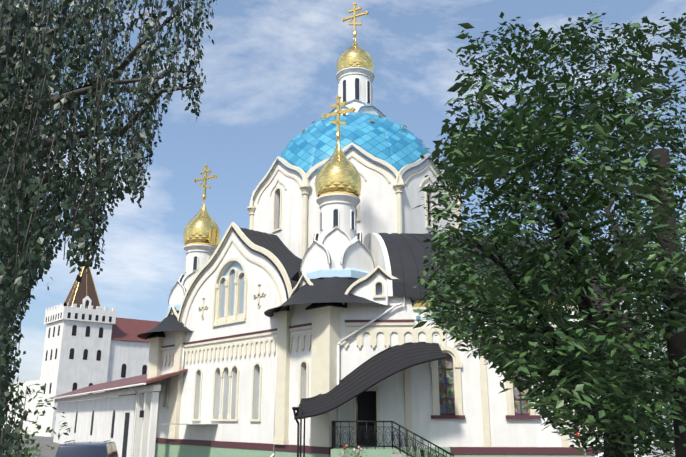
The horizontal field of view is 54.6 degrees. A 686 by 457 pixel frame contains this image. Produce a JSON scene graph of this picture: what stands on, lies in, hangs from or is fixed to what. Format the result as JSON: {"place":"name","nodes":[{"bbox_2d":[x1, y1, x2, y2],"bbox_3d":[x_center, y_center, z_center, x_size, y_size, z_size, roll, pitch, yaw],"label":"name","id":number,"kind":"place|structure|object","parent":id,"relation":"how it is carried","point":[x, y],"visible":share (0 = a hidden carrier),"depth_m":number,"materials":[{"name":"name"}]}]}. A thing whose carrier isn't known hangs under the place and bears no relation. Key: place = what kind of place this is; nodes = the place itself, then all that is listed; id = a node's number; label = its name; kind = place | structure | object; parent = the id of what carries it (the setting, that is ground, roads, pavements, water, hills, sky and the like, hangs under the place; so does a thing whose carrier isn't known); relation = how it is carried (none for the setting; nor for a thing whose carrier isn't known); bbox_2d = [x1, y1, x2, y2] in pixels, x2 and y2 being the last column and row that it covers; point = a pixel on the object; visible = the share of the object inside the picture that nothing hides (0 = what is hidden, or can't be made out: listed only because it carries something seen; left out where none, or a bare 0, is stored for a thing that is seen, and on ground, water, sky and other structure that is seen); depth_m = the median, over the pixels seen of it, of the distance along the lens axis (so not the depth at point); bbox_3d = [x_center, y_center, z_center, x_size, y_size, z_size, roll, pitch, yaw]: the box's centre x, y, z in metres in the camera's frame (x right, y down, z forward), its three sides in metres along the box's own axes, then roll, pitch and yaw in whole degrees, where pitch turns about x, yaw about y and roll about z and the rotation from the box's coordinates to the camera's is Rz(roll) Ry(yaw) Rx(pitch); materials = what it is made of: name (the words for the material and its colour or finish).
{"place":"outdoors","nodes":[
{"label":"outdoors","id":0,"kind":"place"},
{"bbox_2d":[4,434,59,456],"bbox_3d":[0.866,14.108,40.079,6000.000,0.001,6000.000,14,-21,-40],"label":"ground","id":1,"kind":"structure","parent":0,"point":[43,441],"depth_m":62.45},
{"bbox_2d":[55,440,117,456],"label":"suv","id":2,"kind":"object","parent":1,"relation":"on","point":[89,449],"visible":1,"depth_m":22.27,"materials":[{"name":"blue paint"}]},
{"bbox_2d":[0,0,216,456],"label":"birch","id":3,"kind":"object","parent":1,"relation":"on","point":[19,294],"depth_m":4.98,"materials":[{"name":"green plant"}]},
{"bbox_2d":[49,369,187,456],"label":"annex","id":4,"kind":"object","parent":1,"relation":"on","point":[125,420],"visible":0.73,"depth_m":46.44,"materials":[{"name":"paint"}]},
{"bbox_2d":[145,331,164,437],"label":"pier","id":5,"kind":"structure","parent":1,"relation":"on","point":[155,340],"depth_m":41.09,"materials":[{"name":"beige paint"}]},
{"bbox_2d":[1,351,371,456],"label":"shrub","id":6,"kind":"object","parent":1,"relation":"on","point":[33,448],"depth_m":8.99,"materials":[{"name":"green plant"}]},
{"bbox_2d":[154,438,307,456],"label":"building plinth","id":7,"kind":"structure","parent":1,"relation":"on","point":[165,447],"depth_m":34.32,"materials":[{"name":"green paint"}]},
{"bbox_2d":[160,222,312,444],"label":"facade trim","id":8,"kind":"structure","parent":1,"relation":"on","point":[284,329],"depth_m":35.33,"materials":[{"name":"beige paint"}]},
{"bbox_2d":[162,423,217,424],"bbox_3d":[-8.278,10.516,35.701,1.600,0.040,3.300,14,-21,-40],"label":"glass awning","id":9,"kind":"object","parent":8,"relation":"attached to","point":[188,424],"visible":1,"depth_m":35.15,"materials":[{"name":"grey"}]},
{"bbox_2d":[223,261,242,276],"bbox_3d":[-6.016,3.471,36.655,0.001,3.420,3.040,14,-21,-40],"label":"panel","id":10,"kind":"object","parent":8,"relation":"attached to","point":[237,265],"visible":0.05,"depth_m":37.13,"materials":[{"name":"blue"}]},
{"bbox_2d":[167,226,309,321],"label":"gable roof","id":11,"kind":"structure","parent":8,"relation":"attached to","point":[289,260],"depth_m":36.86,"materials":[{"name":"black metal"}]},
{"bbox_2d":[305,302,347,456],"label":"pier","id":12,"kind":"structure","parent":1,"relation":"on","point":[326,328],"depth_m":29.23,"materials":[{"name":"beige paint"}]},
{"bbox_2d":[331,447,449,456],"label":"stairs","id":13,"kind":"structure","parent":1,"relation":"on","point":[377,452],"depth_m":26.18,"materials":[{"name":"stone"}]},
{"bbox_2d":[292,396,453,456],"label":"ironwork","id":14,"kind":"object","parent":13,"relation":"on","point":[400,444],"visible":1,"depth_m":26.37,"materials":[{"name":"black metal"}]},
{"bbox_2d":[341,271,603,446],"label":"wall","id":15,"kind":"structure","parent":1,"relation":"on","point":[467,431],"depth_m":28.71,"materials":[{"name":"white paint"}]},
{"bbox_2d":[181,302,402,456],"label":"drainpipes","id":16,"kind":"object","parent":15,"relation":"attached to","point":[349,336],"visible":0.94,"depth_m":29.52,"materials":[{"name":"white metal"}]},
{"bbox_2d":[264,276,382,316],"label":"roof","id":17,"kind":"structure","parent":15,"relation":"attached to","point":[327,289],"depth_m":30.50,"materials":[{"name":"grey metal"}]},
{"bbox_2d":[305,268,368,279],"bbox_3d":[-0.244,2.527,32.811,3.418,0.450,3.418,14,-21,-40],"label":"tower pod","id":18,"kind":"object","parent":17,"relation":"on","point":[334,272],"visible":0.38,"depth_m":31.23,"materials":[{"name":"blue metal"}]},
{"bbox_2d":[300,193,374,273],"bbox_3d":[-0.244,0.530,33.374,3.020,4.100,3.020,14,-21,-40],"label":"dome drum","id":19,"kind":"object","parent":18,"relation":"on","point":[337,243],"visible":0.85,"depth_m":32.37,"materials":[{"name":"paint"}]},
{"bbox_2d":[320,209,353,230],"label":"window","id":20,"kind":"structure","parent":19,"relation":"attached to","point":[335,217],"depth_m":32.81,"materials":[{"name":"grey glass"}]},
{"bbox_2d":[301,228,374,267],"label":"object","id":21,"kind":"object","parent":19,"relation":"attached to","point":[358,237],"visible":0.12,"depth_m":32.52,"materials":[{"name":"white paint"}]},
{"bbox_2d":[315,140,361,197],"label":"onion dome","id":22,"kind":"structure","parent":19,"relation":"on","point":[338,172],"depth_m":33.28,"materials":[{"name":"gold metal"}]},
{"bbox_2d":[322,95,355,143],"bbox_3d":[-0.244,-5.665,35.120,2.012,3.053,0.285,-7,-17,23],"label":"cross","id":23,"kind":"object","parent":22,"relation":"on","point":[338,113],"visible":0.94,"depth_m":35.16,"materials":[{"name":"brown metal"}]},
{"bbox_2d":[247,142,463,258],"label":"wall trim","id":24,"kind":"structure","parent":15,"relation":"on","point":[305,187],"depth_m":38.51,"materials":[{"name":"beige paint"}]},
{"bbox_2d":[254,162,302,258],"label":"wall","id":25,"kind":"structure","parent":24,"relation":"attached to","point":[289,234],"depth_m":39.48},
{"bbox_2d":[253,145,441,197],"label":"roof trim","id":26,"kind":"structure","parent":24,"relation":"attached to","point":[280,162],"depth_m":38.64,"materials":[{"name":"white paint"}]},
{"bbox_2d":[307,148,396,248],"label":"wall","id":27,"kind":"structure","parent":24,"relation":"attached to","point":[378,208],"depth_m":37.76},
{"bbox_2d":[279,193,429,225],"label":"windows","id":28,"kind":"structure","parent":24,"relation":"in","point":[356,209],"depth_m":39.92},
{"bbox_2d":[279,112,438,172],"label":"dome","id":29,"kind":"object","parent":24,"relation":"attached to","point":[396,145],"visible":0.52,"depth_m":40.36,"materials":[{"name":"blue tile"}]},
{"bbox_2d":[332,67,380,114],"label":"dome drum","id":30,"kind":"object","parent":29,"relation":"on","point":[350,75],"visible":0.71,"depth_m":45.80,"materials":[{"name":"paint"}]},
{"bbox_2d":[336,37,373,72],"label":"onion dome","id":31,"kind":"structure","parent":30,"relation":"on","point":[354,54],"depth_m":46.28,"materials":[{"name":"gold metal"}]},
{"bbox_2d":[341,2,368,36],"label":"cross","id":32,"kind":"object","parent":31,"relation":"attached to","point":[355,15],"visible":0.92,"depth_m":48.32,"materials":[{"name":"gold metal"}]},
{"bbox_2d":[343,78,369,103],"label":"lantern window","id":33,"kind":"structure","parent":30,"relation":"attached to","point":[356,89],"depth_m":45.71,"materials":[{"name":"grey glass"}]},
{"bbox_2d":[331,99,383,114],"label":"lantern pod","id":34,"kind":"object","parent":29,"relation":"on","point":[367,105],"visible":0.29,"depth_m":44.96,"materials":[{"name":"white"}]},
{"bbox_2d":[302,113,423,143],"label":"stars","id":35,"kind":"object","parent":29,"relation":"attached to","point":[372,122],"visible":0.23,"depth_m":42.50,"materials":[{"name":"brown metal"}]},
{"bbox_2d":[402,159,456,234],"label":"wall","id":36,"kind":"structure","parent":24,"relation":"attached to","point":[414,220],"depth_m":38.85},
{"bbox_2d":[358,391,376,445],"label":"dark door","id":37,"kind":"structure","parent":15,"relation":"attached to","point":[367,406],"depth_m":29.09,"materials":[{"name":"black"}]},
{"bbox_2d":[294,342,444,419],"bbox_3d":[1.139,6.301,27.875,6.050,3.296,2.370,-1,-16,3],"label":"canopy","id":38,"kind":"object","parent":15,"relation":"attached to","point":[375,369],"visible":0.98,"depth_m":27.71,"materials":[{"name":"grey metal"}]},
{"bbox_2d":[363,233,404,306],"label":"rim wall","id":39,"kind":"structure","parent":15,"relation":"on","point":[382,248],"depth_m":31.23,"materials":[{"name":"white paint"}]},
{"bbox_2d":[342,265,598,446],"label":"wall trim","id":40,"kind":"structure","parent":15,"relation":"attached to","point":[414,332],"depth_m":28.86,"materials":[{"name":"beige paint"}]},
{"bbox_2d":[376,283,381,294],"bbox_3d":[1.644,2.809,30.401,0.001,0.620,0.320,79,-79,-74],"label":"window","id":41,"kind":"structure","parent":40,"relation":"in","point":[378,288],"depth_m":30.41,"materials":[{"name":"glass"}]},
{"bbox_2d":[344,233,607,305],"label":"roof","id":42,"kind":"structure","parent":15,"relation":"on","point":[412,250],"depth_m":30.71,"materials":[{"name":"black metal"}]},
{"bbox_2d":[411,296,591,319],"bbox_3d":[7.415,3.534,29.470,0.220,1.000,8.700,79,-79,-74],"label":"mosaic","id":43,"kind":"object","parent":15,"relation":"attached to","point":[417,303],"visible":0.12,"depth_m":29.70},
{"bbox_2d":[438,353,582,412],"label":"stained glass window","id":44,"kind":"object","parent":15,"relation":"in","point":[450,387],"depth_m":28.96,"materials":[{"name":"glass"}]},
{"bbox_2d":[449,447,601,456],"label":"building plinth","id":45,"kind":"structure","parent":1,"relation":"on","point":[514,451],"depth_m":27.79,"materials":[{"name":"red paint"}]},
{"bbox_2d":[411,11,685,456],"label":"tree","id":46,"kind":"object","parent":1,"relation":"on","point":[510,355],"depth_m":7.68,"materials":[{"name":"green plant"}]},
{"bbox_2d":[575,425,587,456],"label":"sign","id":47,"kind":"object","parent":1,"relation":"on","point":[577,434],"visible":0.05,"depth_m":23.33,"materials":[{"name":"red"}]},
{"bbox_2d":[595,452,649,456],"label":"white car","id":48,"kind":"object","parent":1,"relation":"on","point":[599,455],"visible":0.15,"depth_m":22.46,"materials":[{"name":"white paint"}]},
{"bbox_2d":[620,301,674,456],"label":"trunk","id":49,"kind":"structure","parent":1,"relation":"on","point":[659,451],"depth_m":30.41,"materials":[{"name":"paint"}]},
{"bbox_2d":[137,311,190,339],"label":"roof","id":50,"kind":"structure","parent":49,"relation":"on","point":[170,322],"depth_m":40.07,"materials":[{"name":"grey metal"}]},
{"bbox_2d":[168,303,180,311],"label":"flashing","id":51,"kind":"object","parent":50,"relation":"on","point":[177,306],"visible":0.15,"depth_m":41.12,"materials":[{"name":"blue"}]},
{"bbox_2d":[169,244,216,305],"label":"dome drum","id":52,"kind":"object","parent":51,"relation":"on","point":[203,253],"visible":0.46,"depth_m":42.58,"materials":[{"name":"paint"}]},
{"bbox_2d":[168,271,193,303],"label":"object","id":53,"kind":"object","parent":52,"relation":"attached to","point":[181,283],"visible":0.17,"depth_m":42.33,"materials":[{"name":"white paint"}]},
{"bbox_2d":[185,256,196,270],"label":"window","id":54,"kind":"structure","parent":52,"relation":"attached to","point":[195,264],"depth_m":42.45,"materials":[{"name":"grey glass"}]},
{"bbox_2d":[183,200,219,246],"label":"onion dome","id":55,"kind":"structure","parent":52,"relation":"on","point":[201,227],"depth_m":43.06,"materials":[{"name":"gold metal"}]},
{"bbox_2d":[193,164,217,200],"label":"cross","id":56,"kind":"object","parent":55,"relation":"attached to","point":[205,177],"visible":0.9,"depth_m":44.90,"materials":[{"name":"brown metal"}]},
{"bbox_2d":[3,266,159,436],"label":"tower","id":57,"kind":"structure","parent":0,"point":[88,342],"depth_m":94.34,"materials":[{"name":"paint"}]},
{"bbox_2d":[64,253,101,309],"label":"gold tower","id":58,"kind":"structure","parent":57,"relation":"on","point":[78,284],"depth_m":97.67,"materials":[{"name":"brown metal"}]},
{"bbox_2d":[157,230,311,445],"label":"facade wall","id":59,"kind":"structure","parent":0,"point":[243,428],"depth_m":34.82,"materials":[{"name":"white paint"}]},
{"bbox_2d":[219,270,259,414],"bbox_3d":[-5.995,6.137,35.923,0.065,8.010,13.640,14,-21,-40],"label":"facade glass","id":60,"kind":"object","parent":59,"relation":"in","point":[232,296],"visible":0.08,"depth_m":36.52,"materials":[{"name":"grey glass"}]},
{"bbox_2d":[3,0,685,382],"label":"sky","id":61,"kind":"structure","parent":0,"point":[270,70],"materials":[{"name":"blue"}]}
]}

